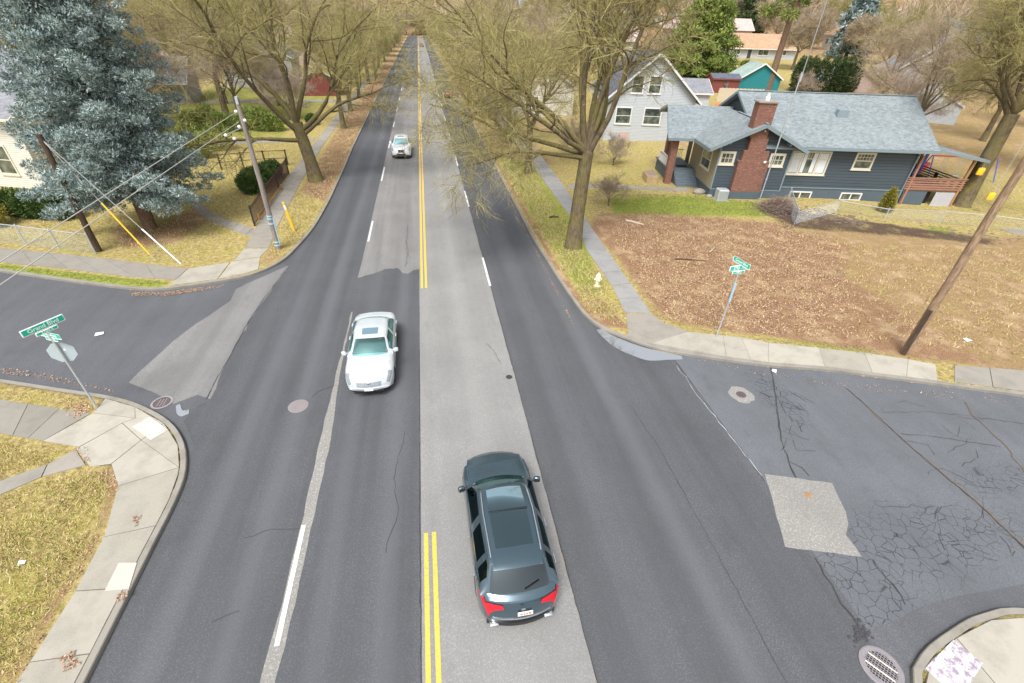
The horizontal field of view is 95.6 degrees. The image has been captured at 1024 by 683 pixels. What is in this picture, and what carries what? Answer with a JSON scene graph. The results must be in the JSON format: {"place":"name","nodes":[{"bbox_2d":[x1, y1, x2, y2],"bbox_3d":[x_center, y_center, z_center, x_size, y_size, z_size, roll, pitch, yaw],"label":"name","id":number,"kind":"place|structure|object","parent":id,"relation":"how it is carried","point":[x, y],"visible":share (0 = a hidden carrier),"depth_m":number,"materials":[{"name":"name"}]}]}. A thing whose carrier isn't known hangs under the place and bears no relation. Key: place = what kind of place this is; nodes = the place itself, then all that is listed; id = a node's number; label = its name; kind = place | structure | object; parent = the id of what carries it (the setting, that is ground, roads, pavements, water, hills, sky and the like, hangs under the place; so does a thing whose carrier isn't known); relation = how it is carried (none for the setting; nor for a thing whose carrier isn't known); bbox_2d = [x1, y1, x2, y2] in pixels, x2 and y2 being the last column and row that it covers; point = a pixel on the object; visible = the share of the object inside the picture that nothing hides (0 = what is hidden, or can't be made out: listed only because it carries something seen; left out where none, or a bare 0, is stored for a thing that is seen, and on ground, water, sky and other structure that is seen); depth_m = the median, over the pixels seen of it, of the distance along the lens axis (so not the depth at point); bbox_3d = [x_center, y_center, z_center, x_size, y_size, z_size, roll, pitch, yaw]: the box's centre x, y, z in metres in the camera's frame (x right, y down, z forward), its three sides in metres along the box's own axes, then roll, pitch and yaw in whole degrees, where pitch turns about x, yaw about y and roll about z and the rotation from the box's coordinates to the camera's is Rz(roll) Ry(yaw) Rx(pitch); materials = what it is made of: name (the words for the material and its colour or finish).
{"place":"outdoors","nodes":[
{"label":"outdoors","id":0,"kind":"place"},
{"bbox_2d":[0,450,84,494],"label":"pavement","id":1,"kind":"structure","parent":0,"point":[63,463],"depth_m":14.34,"materials":[{"name":"concrete"}]},
{"bbox_2d":[0,400,90,440],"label":"pavement","id":2,"kind":"structure","parent":0,"point":[35,422],"depth_m":16.11,"materials":[{"name":"concrete"}]},
{"bbox_2d":[0,248,186,279],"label":"pavement","id":3,"kind":"structure","parent":0,"point":[104,266],"depth_m":25.85,"materials":[{"name":"concrete"}]},
{"bbox_2d":[16,398,179,682],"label":"pavement","id":4,"kind":"structure","parent":0,"point":[78,625],"depth_m":13.27,"materials":[{"name":"concrete"}]},
{"bbox_2d":[105,563,136,590],"bbox_3d":[-9.851,5.954,11.783,0.580,0.056,0.765,-4,35,-9],"label":"ramp pad","id":5,"kind":"object","parent":4,"relation":"on","point":[122,576],"visible":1,"depth_m":11.72,"materials":[{"name":"white concrete"}]},
{"bbox_2d":[133,417,167,439],"bbox_3d":[-12.417,2.990,15.931,1.162,0.056,0.570,20,39,24],"label":"ramp pad","id":6,"kind":"object","parent":4,"relation":"on","point":[150,428],"visible":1,"depth_m":15.90,"materials":[{"name":"white concrete"}]},
{"bbox_2d":[0,262,285,462],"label":"side street","id":7,"kind":"structure","parent":0,"point":[140,331],"depth_m":21.00,"materials":[{"name":"grey asphalt"}]},
{"bbox_2d":[129,265,288,403],"bbox_3d":[-13.787,-0.981,21.802,3.435,0.001,11.656,-3,35,-7],"label":"asphalt patch","id":8,"kind":"object","parent":7,"relation":"on","point":[190,362],"visible":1,"depth_m":19.80,"materials":[{"name":"grey asphalt"}]},
{"bbox_2d":[170,248,268,285],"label":"pavement","id":9,"kind":"structure","parent":0,"point":[235,267],"depth_m":25.80,"materials":[{"name":"concrete"}]},
{"bbox_2d":[188,196,254,235],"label":"pavement","id":10,"kind":"structure","parent":0,"point":[208,214],"depth_m":31.66,"materials":[{"name":"concrete"}]},
{"bbox_2d":[246,76,372,247],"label":"pavement","id":11,"kind":"structure","parent":0,"point":[261,236],"depth_m":36.52,"materials":[{"name":"concrete"}]},
{"bbox_2d":[0,0,1023,682],"bbox_3d":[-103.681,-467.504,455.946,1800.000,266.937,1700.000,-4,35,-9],"label":"ground","id":12,"kind":"structure","parent":0,"point":[908,234],"depth_m":28.65,"materials":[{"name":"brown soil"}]},
{"bbox_2d":[0,49,71,188],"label":"house","id":13,"kind":"structure","parent":12,"relation":"on","point":[12,171],"depth_m":34.95,"materials":[{"name":"beige"}]},
{"bbox_2d":[0,145,20,175],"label":"window","id":14,"kind":"structure","parent":13,"relation":"in","point":[7,167],"depth_m":35.44,"materials":[{"name":"white glass"}]},
{"bbox_2d":[0,186,75,220],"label":"yew hedge","id":15,"kind":"object","parent":12,"relation":"on","point":[12,204],"visible":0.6,"depth_m":30.37,"materials":[{"name":"green plant"}]},
{"bbox_2d":[0,224,96,253],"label":"chain link fence","id":16,"kind":"object","parent":12,"relation":"on","point":[23,239],"visible":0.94,"depth_m":27.08,"materials":[{"name":"metal"}]},
{"bbox_2d":[0,388,113,681],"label":"grass","id":17,"kind":"structure","parent":12,"relation":"on","point":[5,460],"depth_m":12.59,"materials":[{"name":"plant"}]},
{"bbox_2d":[19,314,97,408],"bbox_3d":[-14.877,0.975,15.697,0.951,3.840,0.711,-18,39,-26],"label":"street sign","id":18,"kind":"object","parent":12,"relation":"on","point":[62,352],"visible":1,"depth_m":15.10,"materials":[{"name":"metal"}]},
{"bbox_2d":[36,134,102,251],"bbox_3d":[-24.261,-7.781,25.640,0.346,6.804,0.345,-4,35,-9],"label":"utility pole","id":19,"kind":"object","parent":12,"relation":"on","point":[80,215],"visible":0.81,"depth_m":25.71,"materials":[{"name":"brown wood"}]},
{"bbox_2d":[0,379,187,682],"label":"kerb","id":20,"kind":"structure","parent":12,"relation":"on","point":[87,670],"depth_m":12.90,"materials":[{"name":"grey concrete"}]},
{"bbox_2d":[0,0,225,230],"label":"blue spruce","id":21,"kind":"object","parent":12,"relation":"on","point":[109,130],"visible":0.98,"depth_m":25.10,"materials":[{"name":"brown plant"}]},
{"bbox_2d":[0,147,298,674],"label":"leaf litter","id":22,"kind":"object","parent":12,"relation":"on","point":[109,488],"visible":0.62,"depth_m":12.84,"materials":[{"name":"brown plant"}]},
{"bbox_2d":[124,29,198,109],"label":"bare tree","id":23,"kind":"object","parent":12,"relation":"on","point":[161,72],"visible":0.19,"depth_m":56.37,"materials":[{"name":"brown plant"}]},
{"bbox_2d":[127,0,205,74],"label":"bare tree","id":24,"kind":"object","parent":12,"relation":"on","point":[176,51],"visible":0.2,"depth_m":70.08,"materials":[{"name":"brown plant"}]},
{"bbox_2d":[140,55,202,103],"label":"house","id":25,"kind":"structure","parent":12,"relation":"on","point":[196,91],"depth_m":69.94,"materials":[{"name":"grey"}]},
{"bbox_2d":[111,0,261,113],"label":"bare tree","id":26,"kind":"object","parent":12,"relation":"on","point":[222,101],"visible":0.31,"depth_m":56.42,"materials":[{"name":"brown plant"}]},
{"bbox_2d":[157,118,233,150],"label":"evergreen shrub","id":27,"kind":"object","parent":12,"relation":"on","point":[206,133],"visible":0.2,"depth_m":46.49,"materials":[{"name":"green plant"}]},
{"bbox_2d":[0,47,401,290],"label":"kerb","id":28,"kind":"structure","parent":12,"relation":"on","point":[295,247],"depth_m":24.96,"materials":[{"name":"grey concrete"}]},
{"bbox_2d":[165,28,248,103],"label":"bare tree","id":29,"kind":"object","parent":12,"relation":"on","point":[190,79],"visible":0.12,"depth_m":68.03,"materials":[{"name":"brown plant"}]},
{"bbox_2d":[162,1,272,109],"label":"bare tree","id":30,"kind":"object","parent":12,"relation":"on","point":[226,65],"visible":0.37,"depth_m":55.59,"materials":[{"name":"brown plant"}]},
{"bbox_2d":[178,102,284,131],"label":"evergreen hedge","id":31,"kind":"object","parent":12,"relation":"on","point":[267,119],"visible":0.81,"depth_m":54.81,"materials":[{"name":"green plant"}]},
{"bbox_2d":[224,96,280,249],"bbox_3d":[-14.447,-8.676,25.730,1.308,8.704,0.446,-27,44,-35],"label":"utility pole","id":32,"kind":"object","parent":12,"relation":"on","point":[269,215],"visible":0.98,"depth_m":25.57,"materials":[{"name":"grey wood"}]},
{"bbox_2d":[88,36,421,682],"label":"boulevard","id":33,"kind":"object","parent":12,"relation":"on","point":[356,617],"visible":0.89,"depth_m":13.81,"materials":[{"name":"grey asphalt"}]},
{"bbox_2d":[260,312,352,682],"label":"asphalt patch","id":34,"kind":"object","parent":33,"relation":"on","point":[272,663],"visible":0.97,"depth_m":13.16,"materials":[{"name":"grey asphalt"}]},
{"bbox_2d":[341,312,397,393],"bbox_3d":[-5.784,0.166,19.248,2.189,1.455,5.079,-4,35,-9],"label":"sedan","id":35,"kind":"object","parent":33,"relation":"on","point":[370,364],"visible":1,"depth_m":18.37,"materials":[{"name":"white metal"}]},
{"bbox_2d":[234,158,282,194],"bbox_3d":[-20.994,-13.732,38.174,3.043,2.170,6.378,-4,35,-9],"label":"yew hedge","id":36,"kind":"object","parent":12,"relation":"on","point":[267,168],"visible":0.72,"depth_m":36.60,"materials":[{"name":"green plant"}]},
{"bbox_2d":[248,158,289,225],"bbox_3d":[-18.615,-11.941,35.936,0.155,1.400,12.895,-6,35,-11],"label":"iron fence","id":37,"kind":"object","parent":12,"relation":"on","point":[278,175],"visible":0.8,"depth_m":35.79,"materials":[{"name":"black metal"}]},
{"bbox_2d":[243,60,317,119],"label":"bare tree","id":38,"kind":"object","parent":12,"relation":"on","point":[278,89],"visible":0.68,"depth_m":59.47,"materials":[{"name":"brown plant"}]},
{"bbox_2d":[124,0,442,182],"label":"bare tree","id":39,"kind":"object","parent":12,"relation":"on","point":[301,139],"visible":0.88,"depth_m":34.91,"materials":[{"name":"brown plant"}]},
{"bbox_2d":[301,67,338,95],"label":"garage","id":40,"kind":"structure","parent":12,"relation":"on","point":[321,88],"depth_m":80.20,"materials":[{"name":"red"}]},
{"bbox_2d":[278,6,393,128],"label":"bare tree","id":41,"kind":"object","parent":12,"relation":"on","point":[321,59],"visible":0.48,"depth_m":53.02,"materials":[{"name":"brown plant"}]},
{"bbox_2d":[277,0,402,111],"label":"bare tree","id":42,"kind":"object","parent":12,"relation":"on","point":[347,92],"visible":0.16,"depth_m":64.03,"materials":[{"name":"brown plant"}]},
{"bbox_2d":[358,47,418,277],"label":"boulevard","id":43,"kind":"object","parent":12,"relation":"on","point":[395,212],"visible":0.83,"depth_m":34.54,"materials":[{"name":"grey asphalt"}]},
{"bbox_2d":[389,133,411,156],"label":"crossover","id":44,"kind":"object","parent":43,"relation":"on","point":[395,143],"visible":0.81,"depth_m":47.41,"materials":[{"name":"white metal"}]},
{"bbox_2d":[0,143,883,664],"bbox_3d":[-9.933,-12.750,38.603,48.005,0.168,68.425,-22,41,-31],"label":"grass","id":45,"kind":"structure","parent":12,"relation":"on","point":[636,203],"depth_m":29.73,"materials":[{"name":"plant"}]},
{"bbox_2d":[418,36,596,682],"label":"boulevard","id":46,"kind":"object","parent":12,"relation":"on","point":[471,406],"visible":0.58,"depth_m":16.20,"materials":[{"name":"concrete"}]},
{"bbox_2d":[274,48,490,645],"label":"road marking","id":47,"kind":"object","parent":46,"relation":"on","point":[286,600],"visible":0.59,"depth_m":12.10,"materials":[{"name":"white paint"}]},
{"bbox_2d":[418,45,440,682],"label":"road marking","id":48,"kind":"object","parent":46,"relation":"on","point":[427,626],"visible":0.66,"depth_m":11.95,"materials":[{"name":"yellow paint"}]},
{"bbox_2d":[458,451,558,627],"bbox_3d":[-0.194,4.790,12.607,2.361,1.733,5.023,-5,35,-9],"label":"suv","id":49,"kind":"object","parent":46,"relation":"on","point":[516,582],"visible":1,"depth_m":11.26,"materials":[{"name":"metal"}]},
{"bbox_2d":[444,0,578,143],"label":"bare tree","id":50,"kind":"object","parent":12,"relation":"on","point":[538,26],"visible":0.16,"depth_m":46.71,"materials":[{"name":"brown plant"}]},
{"bbox_2d":[348,0,728,250],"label":"bare tree","id":51,"kind":"object","parent":12,"relation":"on","point":[583,148],"visible":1,"depth_m":23.80,"materials":[{"name":"brown plant"}]},
{"bbox_2d":[509,63,576,117],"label":"house","id":52,"kind":"structure","parent":12,"relation":"on","point":[555,95],"depth_m":66.93,"materials":[{"name":"beige"}]},
{"bbox_2d":[470,0,616,174],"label":"bare tree","id":53,"kind":"object","parent":12,"relation":"on","point":[555,80],"visible":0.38,"depth_m":37.49,"materials":[{"name":"brown plant"}]},
{"bbox_2d":[121,0,1023,32],"bbox_3d":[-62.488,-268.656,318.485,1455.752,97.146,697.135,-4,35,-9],"label":"woods","id":54,"kind":"object","parent":12,"relation":"on","point":[913,2],"visible":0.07,"depth_m":284.16,"materials":[{"name":"brown plant"}]},
{"bbox_2d":[588,170,632,205],"bbox_3d":[7.627,-11.872,35.818,3.172,3.074,3.059,-10,36,-16],"label":"bush","id":55,"kind":"object","parent":12,"relation":"on","point":[603,185],"visible":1,"depth_m":35.72,"materials":[{"name":"brown plant"}]},
{"bbox_2d":[595,128,638,164],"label":"bare tree","id":56,"kind":"object","parent":12,"relation":"on","point":[617,148],"visible":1,"depth_m":46.01,"materials":[{"name":"brown plant"}]},
{"bbox_2d":[589,46,701,141],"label":"house","id":57,"kind":"structure","parent":12,"relation":"on","point":[639,117],"depth_m":53.98,"materials":[{"name":"white wood"}]},
{"bbox_2d":[423,36,869,682],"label":"boulevard","id":58,"kind":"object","parent":12,"relation":"on","point":[659,598],"visible":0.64,"depth_m":13.87,"materials":[{"name":"grey asphalt"}]},
{"bbox_2d":[206,226,1023,682],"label":"road crack","id":59,"kind":"object","parent":58,"relation":"on","point":[680,486],"visible":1,"depth_m":14.66,"materials":[{"name":"black asphalt"}]},
{"bbox_2d":[597,329,682,360],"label":"puddle","id":60,"kind":"object","parent":58,"relation":"on","point":[644,353],"visible":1,"depth_m":20.69,"materials":[{"name":"white liquid"}]},
{"bbox_2d":[858,645,904,682],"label":"storm drain","id":61,"kind":"object","parent":58,"relation":"on","point":[877,666],"visible":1,"depth_m":10.66,"materials":[{"name":"grey metal"}]},
{"bbox_2d":[297,122,1023,357],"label":"leaf litter","id":62,"kind":"object","parent":12,"relation":"on","point":[722,261],"visible":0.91,"depth_m":27.43,"materials":[{"name":"brown plant"}]},
{"bbox_2d":[683,78,713,105],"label":"shed","id":63,"kind":"structure","parent":12,"relation":"on","point":[701,89],"depth_m":65.79,"materials":[{"name":"white"}]},
{"bbox_2d":[663,0,744,77],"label":"conifer","id":64,"kind":"object","parent":12,"relation":"on","point":[723,62],"visible":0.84,"depth_m":90.61,"materials":[{"name":"green plant"}]},
{"bbox_2d":[705,73,741,92],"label":"shed","id":65,"kind":"structure","parent":12,"relation":"on","point":[718,81],"depth_m":81.39,"materials":[{"name":"red wood"}]},
{"bbox_2d":[432,44,1023,396],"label":"kerb","id":66,"kind":"structure","parent":12,"relation":"on","point":[587,316],"depth_m":20.10,"materials":[{"name":"grey concrete"}]},
{"bbox_2d":[716,256,750,336],"bbox_3d":[9.566,-1.717,20.534,0.730,4.071,0.696,19,38,23],"label":"street sign","id":67,"kind":"object","parent":12,"relation":"on","point":[743,266],"visible":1,"depth_m":19.66,"materials":[{"name":"metal"}]},
{"bbox_2d":[734,0,766,33],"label":"conifer","id":68,"kind":"object","parent":12,"relation":"on","point":[747,13],"visible":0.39,"depth_m":166.75,"materials":[{"name":"green plant"}]},
{"bbox_2d":[731,61,783,90],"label":"shed","id":69,"kind":"structure","parent":12,"relation":"on","point":[754,75],"depth_m":82.89,"materials":[{"name":"teal wood"}]},
{"bbox_2d":[725,33,796,59],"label":"house","id":70,"kind":"structure","parent":12,"relation":"on","point":[759,46],"depth_m":125.74,"materials":[{"name":"white"}]},
{"bbox_2d":[748,193,806,219],"bbox_3d":[20.834,-10.867,36.497,5.167,1.371,5.028,-4,35,-9],"label":"brush heap","id":71,"kind":"object","parent":12,"relation":"on","point":[779,204],"visible":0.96,"depth_m":36.17,"materials":[{"name":"brown plant"}]},
{"bbox_2d":[751,0,807,33],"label":"bare tree","id":72,"kind":"object","parent":12,"relation":"on","point":[770,22],"visible":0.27,"depth_m":135.16,"materials":[{"name":"brown plant"}]},
{"bbox_2d":[755,0,814,90],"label":"pine tree","id":73,"kind":"object","parent":12,"relation":"on","point":[791,15],"visible":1,"depth_m":78.95,"materials":[{"name":"brown plant"}]},
{"bbox_2d":[776,3,840,69],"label":"bare tree","id":74,"kind":"object","parent":12,"relation":"on","point":[798,34],"visible":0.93,"depth_m":105.06,"materials":[{"name":"brown plant"}]},
{"bbox_2d":[655,90,990,206],"bbox_3d":[26.018,-18.240,42.618,25.412,9.180,13.963,2,35,0],"label":"bungalow","id":75,"kind":"object","parent":12,"relation":"on","point":[859,146],"visible":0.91,"depth_m":38.71,"materials":[{"name":"wood"}]},
{"bbox_2d":[786,150,832,175],"bbox_3d":[24.427,-14.652,38.180,3.300,1.940,0.115,2,35,0],"label":"window","id":76,"kind":"structure","parent":75,"relation":"in","point":[816,163],"depth_m":38.21,"materials":[{"name":"white glass"}]},
{"bbox_2d":[850,152,877,170],"bbox_3d":[28.862,-14.748,38.064,1.700,1.410,0.115,2,35,0],"label":"window","id":77,"kind":"structure","parent":75,"relation":"in","point":[863,161],"depth_m":38.09,"materials":[{"name":"white glass"}]},
{"bbox_2d":[788,55,866,92],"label":"arborvitae hedge","id":78,"kind":"object","parent":12,"relation":"on","point":[840,73],"visible":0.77,"depth_m":84.52,"materials":[{"name":"green plant"}]},
{"bbox_2d":[821,0,881,58],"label":"conifer","id":79,"kind":"object","parent":12,"relation":"on","point":[858,7],"visible":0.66,"depth_m":130.57,"materials":[{"name":"teal plant"}]},
{"bbox_2d":[842,5,901,58],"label":"bare tree","id":80,"kind":"object","parent":12,"relation":"on","point":[867,26],"visible":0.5,"depth_m":121.42,"materials":[{"name":"brown plant"}]},
{"bbox_2d":[876,186,898,212],"bbox_3d":[30.238,-11.291,37.215,1.324,2.340,1.332,-4,35,-9],"label":"arborvitae shrub","id":81,"kind":"object","parent":12,"relation":"on","point":[890,198],"visible":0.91,"depth_m":36.98,"materials":[{"name":"green plant"}]},
{"bbox_2d":[862,60,919,93],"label":"bare tree","id":82,"kind":"object","parent":12,"relation":"on","point":[898,69],"visible":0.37,"depth_m":76.19,"materials":[{"name":"brown plant"}]},
{"bbox_2d":[846,2,970,93],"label":"bare tree","id":83,"kind":"object","parent":12,"relation":"on","point":[893,39],"visible":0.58,"depth_m":75.57,"materials":[{"name":"brown plant"}]},
{"bbox_2d":[794,199,1023,232],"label":"chain link fence","id":84,"kind":"object","parent":12,"relation":"on","point":[889,209],"visible":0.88,"depth_m":35.62,"materials":[{"name":"metal"}]},
{"bbox_2d":[797,206,1022,243],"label":"soil clods","id":85,"kind":"object","parent":12,"relation":"on","point":[833,217],"visible":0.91,"depth_m":35.40,"materials":[{"name":"brown soil"}]},
{"bbox_2d":[871,0,953,52],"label":"bare tree","id":86,"kind":"object","parent":12,"relation":"on","point":[888,17],"visible":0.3,"depth_m":106.66,"materials":[{"name":"brown plant"}]},
{"bbox_2d":[884,63,966,119],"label":"bare tree","id":87,"kind":"object","parent":12,"relation":"on","point":[902,89],"visible":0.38,"depth_m":59.23,"materials":[{"name":"brown plant"}]},
{"bbox_2d":[848,0,1023,129],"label":"bare tree","id":88,"kind":"object","parent":12,"relation":"on","point":[935,71],"visible":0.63,"depth_m":50.56,"materials":[{"name":"brown plant"}]},
{"bbox_2d":[917,87,964,124],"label":"garage","id":89,"kind":"structure","parent":12,"relation":"on","point":[951,120],"depth_m":67.75,"materials":[{"name":"white"}]},
{"bbox_2d":[900,156,1023,355],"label":"utility pole","id":90,"kind":"object","parent":12,"relation":"on","point":[963,259],"visible":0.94,"depth_m":18.24,"materials":[{"name":"brown wood"}]},
{"bbox_2d":[910,607,1023,682],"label":"kerb","id":91,"kind":"structure","parent":12,"relation":"on","point":[926,654],"depth_m":11.16,"materials":[{"name":"grey concrete"}]},
{"bbox_2d":[933,0,1023,207],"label":"bare tree","id":92,"kind":"object","parent":12,"relation":"on","point":[969,191],"visible":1,"depth_m":35.72,"materials":[{"name":"brown plant"}]},
{"bbox_2d":[959,22,1023,141],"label":"bare tree","id":93,"kind":"object","parent":12,"relation":"on","point":[985,134],"visible":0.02,"depth_m":59.26,"materials":[{"name":"brown plant"}]},
{"bbox_2d":[478,88,629,285],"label":"pavement","id":94,"kind":"structure","parent":0,"point":[605,262],"depth_m":31.19,"materials":[{"name":"concrete"}]},
{"bbox_2d":[612,284,650,312],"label":"pavement","id":95,"kind":"structure","parent":0,"point":[630,299],"depth_m":24.24,"materials":[{"name":"concrete"}]},
{"bbox_2d":[626,314,686,338],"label":"pavement","id":96,"kind":"structure","parent":0,"point":[650,326],"depth_m":22.12,"materials":[{"name":"concrete"}]},
{"bbox_2d":[627,313,937,380],"bbox_3d":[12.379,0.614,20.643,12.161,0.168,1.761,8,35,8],"label":"pavement","id":97,"kind":"structure","parent":0,"point":[736,347],"depth_m":20.54,"materials":[{"name":"concrete"}]},
{"bbox_2d":[673,353,1023,628],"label":"side street","id":98,"kind":"structure","parent":0,"point":[863,458],"depth_m":15.64,"materials":[{"name":"grey asphalt"}]},
{"bbox_2d":[765,474,861,556],"bbox_3d":[9.014,5.175,14.016,2.175,0.001,2.694,7,35,8],"label":"asphalt patch","id":99,"kind":"object","parent":98,"relation":"on","point":[817,521],"visible":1,"depth_m":13.94,"materials":[{"name":"grey asphalt"}]},
{"bbox_2d":[862,584,1023,682],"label":"asphalt patch","id":100,"kind":"object","parent":98,"relation":"on","point":[905,641],"visible":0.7,"depth_m":11.51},
{"bbox_2d":[927,618,1023,682],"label":"pavement","id":101,"kind":"structure","parent":0,"point":[995,648],"depth_m":10.90,"materials":[{"name":"concrete"}]},
{"bbox_2d":[925,640,982,682],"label":"ramp pad","id":102,"kind":"object","parent":101,"relation":"on","point":[953,661],"visible":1,"depth_m":10.59,"materials":[{"name":"grey concrete"}]},
{"bbox_2d":[954,365,1023,391],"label":"pavement","id":103,"kind":"structure","parent":0,"point":[1009,379],"depth_m":19.57,"materials":[{"name":"concrete"}]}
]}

